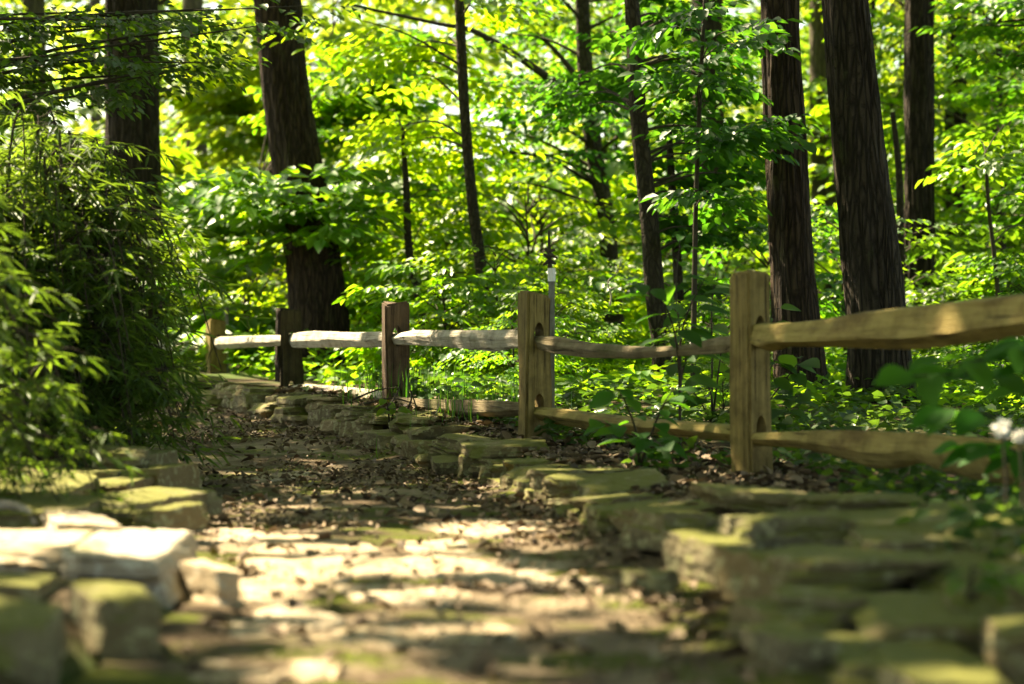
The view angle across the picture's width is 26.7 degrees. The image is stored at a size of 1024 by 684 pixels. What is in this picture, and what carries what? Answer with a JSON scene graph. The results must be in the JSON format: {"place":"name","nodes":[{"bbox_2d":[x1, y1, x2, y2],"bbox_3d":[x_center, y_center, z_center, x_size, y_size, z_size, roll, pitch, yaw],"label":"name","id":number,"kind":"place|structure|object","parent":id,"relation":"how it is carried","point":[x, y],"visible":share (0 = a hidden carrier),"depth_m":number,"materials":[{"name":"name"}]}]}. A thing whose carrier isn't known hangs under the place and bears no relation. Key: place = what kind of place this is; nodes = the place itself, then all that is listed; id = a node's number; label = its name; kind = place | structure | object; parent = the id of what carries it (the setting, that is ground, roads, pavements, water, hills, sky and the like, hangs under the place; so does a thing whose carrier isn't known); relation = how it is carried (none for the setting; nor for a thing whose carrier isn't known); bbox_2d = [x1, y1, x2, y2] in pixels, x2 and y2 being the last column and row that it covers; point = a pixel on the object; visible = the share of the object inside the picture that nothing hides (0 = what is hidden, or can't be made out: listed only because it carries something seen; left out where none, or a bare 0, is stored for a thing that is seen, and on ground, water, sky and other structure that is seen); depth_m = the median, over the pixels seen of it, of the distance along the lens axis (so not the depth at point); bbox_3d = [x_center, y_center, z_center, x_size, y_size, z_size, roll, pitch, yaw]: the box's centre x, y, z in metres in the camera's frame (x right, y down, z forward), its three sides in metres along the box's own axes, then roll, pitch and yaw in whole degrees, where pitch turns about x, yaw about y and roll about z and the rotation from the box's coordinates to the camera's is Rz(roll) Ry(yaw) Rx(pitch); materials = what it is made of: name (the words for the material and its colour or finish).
{"place":"outdoors","nodes":[
{"label":"outdoors","id":0,"kind":"place"},
{"bbox_2d":[70,402,828,683],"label":"path","id":1,"kind":"structure","parent":0,"point":[178,629],"depth_m":5.44,"materials":[{"name":"stone"}]},
{"bbox_2d":[195,528,272,543],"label":"flagstone","id":2,"kind":"object","parent":1,"relation":"on","point":[246,534],"visible":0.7,"depth_m":7.60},
{"bbox_2d":[185,657,330,683],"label":"flagstone","id":3,"kind":"object","parent":1,"relation":"on","point":[305,670],"visible":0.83,"depth_m":4.41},
{"bbox_2d":[221,605,344,637],"bbox_3d":[-0.568,0.703,5.257,0.325,0.066,0.743,0,-1,3],"label":"flagstone","id":4,"kind":"object","parent":1,"relation":"on","point":[324,620],"visible":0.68,"depth_m":5.23,"materials":[{"name":"stone"}]},
{"bbox_2d":[249,470,332,482],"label":"flagstone","id":5,"kind":"object","parent":1,"relation":"on","point":[281,479],"visible":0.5,"depth_m":10.89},
{"bbox_2d":[240,568,352,603],"bbox_3d":[-0.674,0.703,6.070,0.406,0.063,0.763,0,0,2],"label":"flagstone","id":6,"kind":"object","parent":1,"relation":"on","point":[250,587],"visible":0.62,"depth_m":6.01,"materials":[{"name":"stone"}]},
{"bbox_2d":[238,534,380,575],"bbox_3d":[-0.666,0.704,7.002,0.484,0.064,1.255,-1,0,1],"label":"flagstone","id":7,"kind":"object","parent":1,"relation":"on","point":[293,559],"visible":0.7,"depth_m":7.00,"materials":[{"name":"stone"}]},
{"bbox_2d":[335,582,471,607],"bbox_3d":[-0.270,0.701,5.843,0.352,0.062,0.554,1,0,-13],"label":"flagstone","id":8,"kind":"object","parent":1,"relation":"on","point":[422,597],"visible":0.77,"depth_m":5.76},
{"bbox_2d":[313,619,519,647],"bbox_3d":[-0.213,0.699,5.047,0.513,0.061,0.427,0,0,-33],"label":"flagstone","id":9,"kind":"object","parent":1,"relation":"on","point":[394,631],"visible":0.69,"depth_m":5.00,"materials":[{"name":"stone"}]},
{"bbox_2d":[350,555,488,579],"bbox_3d":[-0.257,0.703,6.592,0.382,0.061,0.699,0,0,15],"label":"flagstone","id":10,"kind":"object","parent":1,"relation":"on","point":[366,572],"visible":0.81,"depth_m":6.46,"materials":[{"name":"stone"}]},
{"bbox_2d":[405,539,482,556],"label":"flagstone","id":11,"kind":"object","parent":1,"relation":"on","point":[418,549],"visible":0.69,"depth_m":7.07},
{"bbox_2d":[410,518,559,537],"bbox_3d":[-0.044,0.706,8.042,0.597,0.064,0.593,0,0,-43],"label":"flagstone","id":12,"kind":"object","parent":1,"relation":"on","point":[489,530],"visible":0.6,"depth_m":7.90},
{"bbox_2d":[449,557,599,587],"bbox_3d":[0.082,0.702,6.398,0.498,0.067,0.644,0,0,21],"label":"flagstone","id":13,"kind":"object","parent":1,"relation":"on","point":[493,573],"visible":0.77,"depth_m":6.31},
{"bbox_2d":[622,567,678,596],"bbox_3d":[0.378,0.660,5.899,0.154,0.087,0.124,0,0,0],"label":"loose stone","id":14,"kind":"object","parent":1,"relation":"on","point":[648,581],"visible":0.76,"depth_m":5.85,"materials":[{"name":"stone"}]},
{"bbox_2d":[723,622,746,639],"bbox_3d":[0.532,0.671,4.949,0.098,0.067,0.077,0,0,-9],"label":"loose stone","id":15,"kind":"object","parent":1,"relation":"on","point":[731,628],"visible":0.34,"depth_m":4.92,"materials":[{"name":"stone"}]},
{"bbox_2d":[0,0,1006,202],"label":"sky","id":16,"kind":"structure","parent":0,"point":[214,5],"materials":[{"name":"white"}]},
{"bbox_2d":[0,228,1023,683],"bbox_3d":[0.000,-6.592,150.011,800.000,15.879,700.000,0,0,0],"label":"forest floor","id":17,"kind":"structure","parent":0,"point":[76,662],"depth_m":10.57,"materials":[{"name":"soil"}]},
{"bbox_2d":[22,0,47,137],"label":"tree","id":18,"kind":"object","parent":17,"relation":"on","point":[34,5],"visible":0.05,"depth_m":28.88,"materials":[{"name":"brown plant"}]},
{"bbox_2d":[0,5,103,171],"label":"young tree","id":19,"kind":"object","parent":17,"relation":"on","point":[35,48],"visible":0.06,"depth_m":27.07,"materials":[{"name":"green plant"}]},
{"bbox_2d":[0,173,143,501],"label":"bamboo shrub","id":20,"kind":"object","parent":17,"relation":"on","point":[22,438],"visible":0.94,"depth_m":7.44,"materials":[{"name":"green plant"}]},
{"bbox_2d":[0,72,183,242],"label":"young tree","id":21,"kind":"object","parent":17,"relation":"on","point":[163,130],"visible":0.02,"depth_m":44.09,"materials":[{"name":"green plant"}]},
{"bbox_2d":[0,444,245,683],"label":"stone edging","id":22,"kind":"object","parent":17,"relation":"on","point":[137,546],"visible":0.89,"depth_m":5.59,"materials":[{"name":"stone"}]},
{"bbox_2d":[0,500,37,525],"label":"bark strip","id":23,"kind":"object","parent":22,"relation":"on","point":[10,505],"visible":1,"depth_m":6.66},
{"bbox_2d":[0,111,265,360],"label":"shrub","id":24,"kind":"object","parent":17,"relation":"on","point":[182,153],"visible":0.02,"depth_m":23.80,"materials":[{"name":"green plant"}]},
{"bbox_2d":[0,82,271,469],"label":"bamboo shrub","id":25,"kind":"object","parent":17,"relation":"on","point":[65,225],"visible":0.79,"depth_m":9.99,"materials":[{"name":"green plant"}]},
{"bbox_2d":[103,0,168,363],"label":"tree","id":26,"kind":"object","parent":17,"relation":"on","point":[144,131],"visible":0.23,"depth_m":21.79,"materials":[{"name":"brown plant"}]},
{"bbox_2d":[1,0,366,306],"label":"young tree","id":27,"kind":"object","parent":17,"relation":"on","point":[99,127],"visible":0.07,"depth_m":30.11,"materials":[{"name":"green plant"}]},
{"bbox_2d":[0,0,375,161],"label":"young tree","id":28,"kind":"object","parent":17,"relation":"on","point":[18,60],"visible":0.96,"depth_m":13.95,"materials":[{"name":"green plant"}]},
{"bbox_2d":[160,82,277,282],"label":"young tree","id":29,"kind":"object","parent":17,"relation":"on","point":[177,134],"visible":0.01,"depth_m":44.42,"materials":[{"name":"green plant"}]},
{"bbox_2d":[165,212,287,322],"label":"shrub","id":30,"kind":"object","parent":17,"relation":"on","point":[212,240],"visible":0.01,"depth_m":25.00,"materials":[{"name":"green plant"}]},
{"bbox_2d":[165,221,378,361],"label":"shrub","id":31,"kind":"object","parent":17,"relation":"on","point":[262,278],"visible":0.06,"depth_m":23.20,"materials":[{"name":"green plant"}]},
{"bbox_2d":[275,308,289,380],"bbox_3d":[-1.914,0.071,17.999,0.135,0.709,0.142,0,0,0],"label":"fence post","id":32,"kind":"object","parent":17,"relation":"on","point":[279,311],"visible":0.33,"depth_m":17.95,"materials":[{"name":"brown wood"}]},
{"bbox_2d":[123,25,459,368],"bbox_3d":[-2.105,-1.475,20.945,3.216,3.640,5.357,0,0,0],"label":"young tree","id":33,"kind":"object","parent":17,"relation":"on","point":[249,209],"visible":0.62,"depth_m":20.34,"materials":[{"name":"green plant"}]},
{"bbox_2d":[253,0,356,370],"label":"tree","id":34,"kind":"object","parent":17,"relation":"on","point":[316,287],"visible":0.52,"depth_m":19.80,"materials":[{"name":"brown plant"}]},
{"bbox_2d":[181,210,471,363],"bbox_3d":[-1.872,-0.560,21.994,3.011,1.845,2.674,0,0,-3],"label":"shrub","id":35,"kind":"object","parent":17,"relation":"on","point":[263,294],"visible":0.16,"depth_m":21.40,"materials":[{"name":"green plant"}]},
{"bbox_2d":[159,0,524,323],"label":"young tree","id":36,"kind":"object","parent":17,"relation":"on","point":[335,30],"visible":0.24,"depth_m":30.43,"materials":[{"name":"green plant"}]},
{"bbox_2d":[352,376,416,410],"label":"dead twig","id":37,"kind":"object","parent":17,"relation":"on","point":[374,401],"visible":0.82,"depth_m":13.30,"materials":[{"name":"brown plant"}]},
{"bbox_2d":[325,284,460,378],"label":"shrub","id":38,"kind":"object","parent":17,"relation":"on","point":[369,314],"visible":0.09,"depth_m":18.81,"materials":[{"name":"green plant"}]},
{"bbox_2d":[344,272,463,352],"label":"shrub","id":39,"kind":"object","parent":17,"relation":"on","point":[368,283],"visible":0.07,"depth_m":20.34,"materials":[{"name":"green plant"}]},
{"bbox_2d":[320,104,489,327],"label":"young tree","id":40,"kind":"object","parent":17,"relation":"on","point":[381,153],"depth_m":42.42,"materials":[{"name":"green plant"}]},
{"bbox_2d":[254,0,569,376],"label":"young tree","id":41,"kind":"object","parent":17,"relation":"on","point":[418,54],"visible":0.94,"depth_m":19.06,"materials":[{"name":"green plant"}]},
{"bbox_2d":[324,110,524,329],"bbox_3d":[-0.886,-0.906,20.619,2.030,2.546,2.332,0,0,0],"label":"young tree","id":42,"kind":"object","parent":17,"relation":"on","point":[407,207],"visible":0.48,"depth_m":20.36,"materials":[{"name":"green plant"}]},
{"bbox_2d":[329,260,537,387],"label":"shrub","id":43,"kind":"object","parent":17,"relation":"on","point":[477,294],"visible":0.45,"depth_m":16.10,"materials":[{"name":"green plant"}]},
{"bbox_2d":[341,214,569,367],"bbox_3d":[-0.702,-0.440,21.410,2.737,1.622,2.479,0,0,6],"label":"shrub","id":44,"kind":"object","parent":17,"relation":"on","point":[454,236],"visible":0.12,"depth_m":20.95,"materials":[{"name":"green plant"}]},
{"bbox_2d":[321,358,596,458],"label":"grass","id":45,"kind":"structure","parent":17,"relation":"on","point":[489,397],"depth_m":13.78,"materials":[{"name":"green plant"}]},
{"bbox_2d":[348,65,593,327],"bbox_3d":[-0.355,-1.351,24.280,2.840,3.392,2.856,0,0,0],"label":"young tree","id":46,"kind":"object","parent":17,"relation":"on","point":[443,73],"visible":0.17,"depth_m":24.20,"materials":[{"name":"green plant"}]},
{"bbox_2d":[379,243,608,376],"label":"shrub","id":47,"kind":"object","parent":17,"relation":"on","point":[520,267],"visible":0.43,"depth_m":16.29,"materials":[{"name":"green plant"}]},
{"bbox_2d":[10,0,989,141],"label":"tree","id":48,"kind":"object","parent":17,"relation":"on","point":[307,11],"visible":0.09,"depth_m":48.09,"materials":[{"name":"green plant"}]},
{"bbox_2d":[342,180,671,364],"bbox_3d":[0.058,-0.573,20.027,3.461,1.960,2.732,0,0,12],"label":"shrub","id":49,"kind":"object","parent":17,"relation":"on","point":[588,218],"visible":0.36,"depth_m":19.94,"materials":[{"name":"green plant"}]},
{"bbox_2d":[0,0,1019,324],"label":"wood","id":50,"kind":"object","parent":17,"relation":"on","point":[494,64],"visible":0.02,"depth_m":59.46,"materials":[{"name":"green plant"}]},
{"bbox_2d":[429,300,602,391],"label":"shrub","id":51,"kind":"object","parent":17,"relation":"on","point":[504,358],"visible":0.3,"depth_m":14.55,"materials":[{"name":"green plant"}]},
{"bbox_2d":[346,0,722,326],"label":"young tree","id":52,"kind":"object","parent":17,"relation":"on","point":[593,154],"visible":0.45,"depth_m":21.87,"materials":[{"name":"green plant"}]},
{"bbox_2d":[364,152,728,343],"bbox_3d":[0.222,-0.737,23.480,3.842,2.784,4.218,0,0,-37],"label":"shrub","id":53,"kind":"object","parent":17,"relation":"on","point":[615,168],"visible":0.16,"depth_m":22.66,"materials":[{"name":"green plant"}]},
{"bbox_2d":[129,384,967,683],"bbox_3d":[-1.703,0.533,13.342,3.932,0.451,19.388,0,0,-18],"label":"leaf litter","id":54,"kind":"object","parent":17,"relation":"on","point":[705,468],"visible":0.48,"depth_m":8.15,"materials":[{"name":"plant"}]},
{"bbox_2d":[548,268,554,407],"bbox_3d":[0.213,0.102,11.753,0.042,1.006,0.047,0,0,-36],"label":"metal stake","id":55,"kind":"object","parent":17,"relation":"on","point":[551,282],"visible":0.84,"depth_m":11.75,"materials":[{"name":"white metal"}]},
{"bbox_2d":[543,230,557,267],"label":"dead stalk","id":56,"kind":"object","parent":55,"relation":"attached to","point":[549,256],"visible":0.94,"depth_m":11.89,"materials":[{"name":"brown plant"}]},
{"bbox_2d":[464,248,650,374],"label":"shrub","id":57,"kind":"object","parent":17,"relation":"on","point":[599,281],"visible":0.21,"depth_m":17.59,"materials":[{"name":"green plant"}]},
{"bbox_2d":[469,281,645,383],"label":"shrub","id":58,"kind":"object","parent":17,"relation":"on","point":[592,313],"visible":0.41,"depth_m":15.56,"materials":[{"name":"green plant"}]},
{"bbox_2d":[152,269,1023,485],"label":"split rail fence","id":59,"kind":"object","parent":17,"relation":"on","point":[753,340],"visible":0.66,"depth_m":9.27,"materials":[{"name":"brown wood"}]},
{"bbox_2d":[490,213,687,342],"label":"shrub","id":60,"kind":"object","parent":17,"relation":"on","point":[597,251],"visible":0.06,"depth_m":23.38,"materials":[{"name":"green plant"}]},
{"bbox_2d":[157,372,1023,683],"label":"dry stone wall","id":61,"kind":"structure","parent":17,"relation":"on","point":[787,572],"depth_m":5.69,"materials":[{"name":"stone"}]},
{"bbox_2d":[375,398,411,429],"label":"seedling","id":62,"kind":"object","parent":61,"relation":"on","point":[403,409],"visible":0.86,"depth_m":12.83,"materials":[{"name":"green plant"}]},
{"bbox_2d":[946,563,1023,606],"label":"seedling","id":63,"kind":"object","parent":61,"relation":"on","point":[994,581],"visible":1,"depth_m":4.66,"materials":[{"name":"green plant"}]},
{"bbox_2d":[991,417,1012,510],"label":"white flower","id":64,"kind":"object","parent":61,"relation":"on","point":[999,431],"visible":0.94,"depth_m":6.00,"materials":[{"name":"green plant"}]},
{"bbox_2d":[1011,429,1023,506],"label":"white flower","id":65,"kind":"object","parent":61,"relation":"on","point":[1019,438],"visible":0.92,"depth_m":6.05,"materials":[{"name":"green plant"}]},
{"bbox_2d":[167,323,1023,412],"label":"undergrowth","id":66,"kind":"object","parent":17,"relation":"on","point":[957,398],"visible":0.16,"depth_m":15.90,"materials":[{"name":"green plant"}]},
{"bbox_2d":[182,0,1021,169],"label":"tree","id":67,"kind":"object","parent":17,"relation":"on","point":[188,4],"visible":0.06,"depth_m":35.89,"materials":[{"name":"green plant"}]},
{"bbox_2d":[447,0,762,322],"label":"young tree","id":68,"kind":"object","parent":17,"relation":"on","point":[551,32],"visible":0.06,"depth_m":27.59,"materials":[{"name":"green plant"}]},
{"bbox_2d":[444,0,767,308],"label":"young tree","id":69,"kind":"object","parent":17,"relation":"on","point":[617,141],"visible":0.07,"depth_m":27.85,"materials":[{"name":"green plant"}]},
{"bbox_2d":[469,52,748,270],"bbox_3d":[1.620,-2.275,37.022,4.710,5.291,4.699,0,0,41],"label":"young tree","id":70,"kind":"object","parent":17,"relation":"on","point":[647,97],"depth_m":37.40,"materials":[{"name":"green plant"}]},
{"bbox_2d":[583,381,699,467],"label":"sapling","id":71,"kind":"object","parent":17,"relation":"on","point":[604,398],"visible":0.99,"depth_m":9.27,"materials":[{"name":"green plant"}]},
{"bbox_2d":[529,0,765,381],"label":"young tree","id":72,"kind":"object","parent":17,"relation":"on","point":[655,225],"visible":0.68,"depth_m":16.48,"materials":[{"name":"green plant"}]},
{"bbox_2d":[534,185,769,340],"bbox_3d":[1.752,-0.728,24.895,3.157,2.265,3.999,0,0,-8],"label":"shrub","id":73,"kind":"object","parent":17,"relation":"on","point":[687,255],"visible":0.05,"depth_m":24.77,"materials":[{"name":"green plant"}]},
{"bbox_2d":[616,241,730,460],"bbox_3d":[0.770,0.048,9.683,0.478,1.042,1.260,0,0,23],"label":"sapling","id":74,"kind":"object","parent":17,"relation":"on","point":[693,335],"visible":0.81,"depth_m":9.93,"materials":[{"name":"green plant"}]},
{"bbox_2d":[533,150,841,351],"bbox_3d":[2.151,-0.913,23.376,3.689,2.546,4.154,0,0,-12],"label":"shrub","id":75,"kind":"object","parent":17,"relation":"on","point":[707,269],"visible":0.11,"depth_m":22.80,"materials":[{"name":"green plant"}]},
{"bbox_2d":[609,128,767,375],"bbox_3d":[1.399,-0.639,17.060,1.322,2.093,1.562,0,0,0],"label":"young tree","id":76,"kind":"object","parent":17,"relation":"on","point":[681,284],"visible":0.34,"depth_m":16.96,"materials":[{"name":"green plant"}]},
{"bbox_2d":[355,369,1023,563],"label":"ground cover","id":77,"kind":"object","parent":17,"relation":"on","point":[872,484],"visible":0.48,"depth_m":11.08,"materials":[{"name":"green plant"}]},
{"bbox_2d":[661,273,730,422],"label":"leafy shrub","id":78,"kind":"object","parent":17,"relation":"on","point":[718,380],"visible":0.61,"depth_m":12.06,"materials":[{"name":"green plant"}]},
{"bbox_2d":[644,295,772,380],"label":"shrub","id":79,"kind":"object","parent":17,"relation":"on","point":[671,335],"visible":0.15,"depth_m":15.38,"materials":[{"name":"green plant"}]},
{"bbox_2d":[691,0,727,325],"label":"tree","id":80,"kind":"object","parent":17,"relation":"on","point":[711,24],"visible":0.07,"depth_m":25.84,"materials":[{"name":"brown plant"}]},
{"bbox_2d":[597,0,826,376],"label":"young tree","id":81,"kind":"object","parent":17,"relation":"on","point":[728,142],"visible":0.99,"depth_m":14.18,"materials":[{"name":"green plant"}]},
{"bbox_2d":[669,354,775,414],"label":"shrub","id":82,"kind":"object","parent":17,"relation":"on","point":[722,391],"visible":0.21,"depth_m":12.57,"materials":[{"name":"green plant"}]},
{"bbox_2d":[610,10,894,308],"bbox_3d":[3.499,-2.259,32.231,4.630,5.200,4.618,0,0,22],"label":"young tree","id":83,"kind":"object","parent":17,"relation":"on","point":[805,65],"visible":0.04,"depth_m":32.28,"materials":[{"name":"green plant"}]},
{"bbox_2d":[608,190,901,377],"bbox_3d":[2.049,-0.387,17.434,2.377,1.640,2.676,0,0,22],"label":"shrub","id":84,"kind":"object","parent":17,"relation":"on","point":[825,314],"visible":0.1,"depth_m":17.07,"materials":[{"name":"green plant"}]},
{"bbox_2d":[621,11,889,258],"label":"young tree","id":85,"kind":"object","parent":17,"relation":"on","point":[802,43],"visible":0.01,"depth_m":42.13,"materials":[{"name":"green plant"}]},
{"bbox_2d":[760,0,827,392],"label":"tree","id":86,"kind":"object","parent":17,"relation":"on","point":[791,254],"visible":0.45,"depth_m":14.88,"materials":[{"name":"brown plant"}]},
{"bbox_2d":[770,304,828,430],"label":"leafy shrub","id":87,"kind":"object","parent":17,"relation":"on","point":[789,363],"visible":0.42,"depth_m":11.27,"materials":[{"name":"green plant"}]},
{"bbox_2d":[619,0,1023,318],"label":"young tree","id":88,"kind":"object","parent":17,"relation":"on","point":[884,79],"visible":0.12,"depth_m":25.37,"materials":[{"name":"green plant"}]},
{"bbox_2d":[719,203,1001,375],"bbox_3d":[2.758,-0.360,17.723,2.301,1.651,2.914,0,0,4],"label":"shrub","id":89,"kind":"object","parent":17,"relation":"on","point":[919,290],"visible":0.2,"depth_m":17.57,"materials":[{"name":"green plant"}]},
{"bbox_2d":[704,0,1023,344],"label":"young tree","id":90,"kind":"object","parent":17,"relation":"on","point":[950,70],"visible":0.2,"depth_m":23.80,"materials":[{"name":"green plant"}]},
{"bbox_2d":[821,0,916,403],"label":"tree","id":91,"kind":"object","parent":17,"relation":"on","point":[871,264],"visible":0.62,"depth_m":14.16,"materials":[{"name":"brown plant"}]},
{"bbox_2d":[725,0,1023,272],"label":"young tree","id":92,"kind":"object","parent":17,"relation":"on","point":[900,3],"depth_m":33.68,"materials":[{"name":"green plant"}]},
{"bbox_2d":[809,0,1014,318],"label":"tree","id":93,"kind":"object","parent":17,"relation":"on","point":[817,65],"visible":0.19,"depth_m":27.86,"materials":[{"name":"green plant"}]},
{"bbox_2d":[802,0,1023,296],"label":"young tree","id":94,"kind":"object","parent":17,"relation":"on","point":[886,88],"visible":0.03,"depth_m":26.34,"materials":[{"name":"green plant"}]},
{"bbox_2d":[903,0,935,355],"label":"tree","id":95,"kind":"object","parent":17,"relation":"on","point":[919,102],"visible":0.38,"depth_m":19.89,"materials":[{"name":"brown plant"}]},
{"bbox_2d":[874,337,1023,489],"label":"leafy shrub","id":96,"kind":"object","parent":17,"relation":"on","point":[927,375],"visible":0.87,"depth_m":6.63,"materials":[{"name":"green plant"}]},
{"bbox_2d":[890,112,1007,305],"bbox_3d":[3.841,-0.776,19.157,1.201,2.390,1.391,0,0,0],"label":"young tree","id":97,"kind":"object","parent":17,"relation":"on","point":[913,256],"visible":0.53,"depth_m":18.89,"materials":[{"name":"green plant"}]},
{"bbox_2d":[875,10,1023,270],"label":"young tree","id":98,"kind":"object","parent":17,"relation":"on","point":[978,117],"visible":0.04,"depth_m":30.34,"materials":[{"name":"green plant"}]},
{"bbox_2d":[941,2,968,347],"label":"tree","id":99,"kind":"object","parent":17,"relation":"on","point":[956,120],"visible":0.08,"depth_m":26.89,"materials":[{"name":"green plant"}]},
{"bbox_2d":[905,271,1022,387],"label":"shrub","id":100,"kind":"object","parent":17,"relation":"on","point":[951,297],"visible":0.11,"depth_m":17.47,"materials":[{"name":"green plant"}]},
{"bbox_2d":[908,0,1023,235],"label":"young tree","id":101,"kind":"object","parent":17,"relation":"on","point":[982,28],"visible":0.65,"depth_m":19.50,"materials":[{"name":"green plant"}]},
{"bbox_2d":[915,124,1023,366],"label":"young tree","id":102,"kind":"object","parent":17,"relation":"on","point":[986,172],"visible":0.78,"depth_m":16.78,"materials":[{"name":"green plant"}]},
{"bbox_2d":[930,290,1023,417],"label":"shrub","id":103,"kind":"object","parent":17,"relation":"on","point":[1006,399],"visible":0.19,"depth_m":13.18,"materials":[{"name":"green plant"}]},
{"bbox_2d":[931,252,1023,387],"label":"shrub","id":104,"kind":"object","parent":17,"relation":"on","point":[989,260],"visible":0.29,"depth_m":16.47,"materials":[{"name":"green plant"}]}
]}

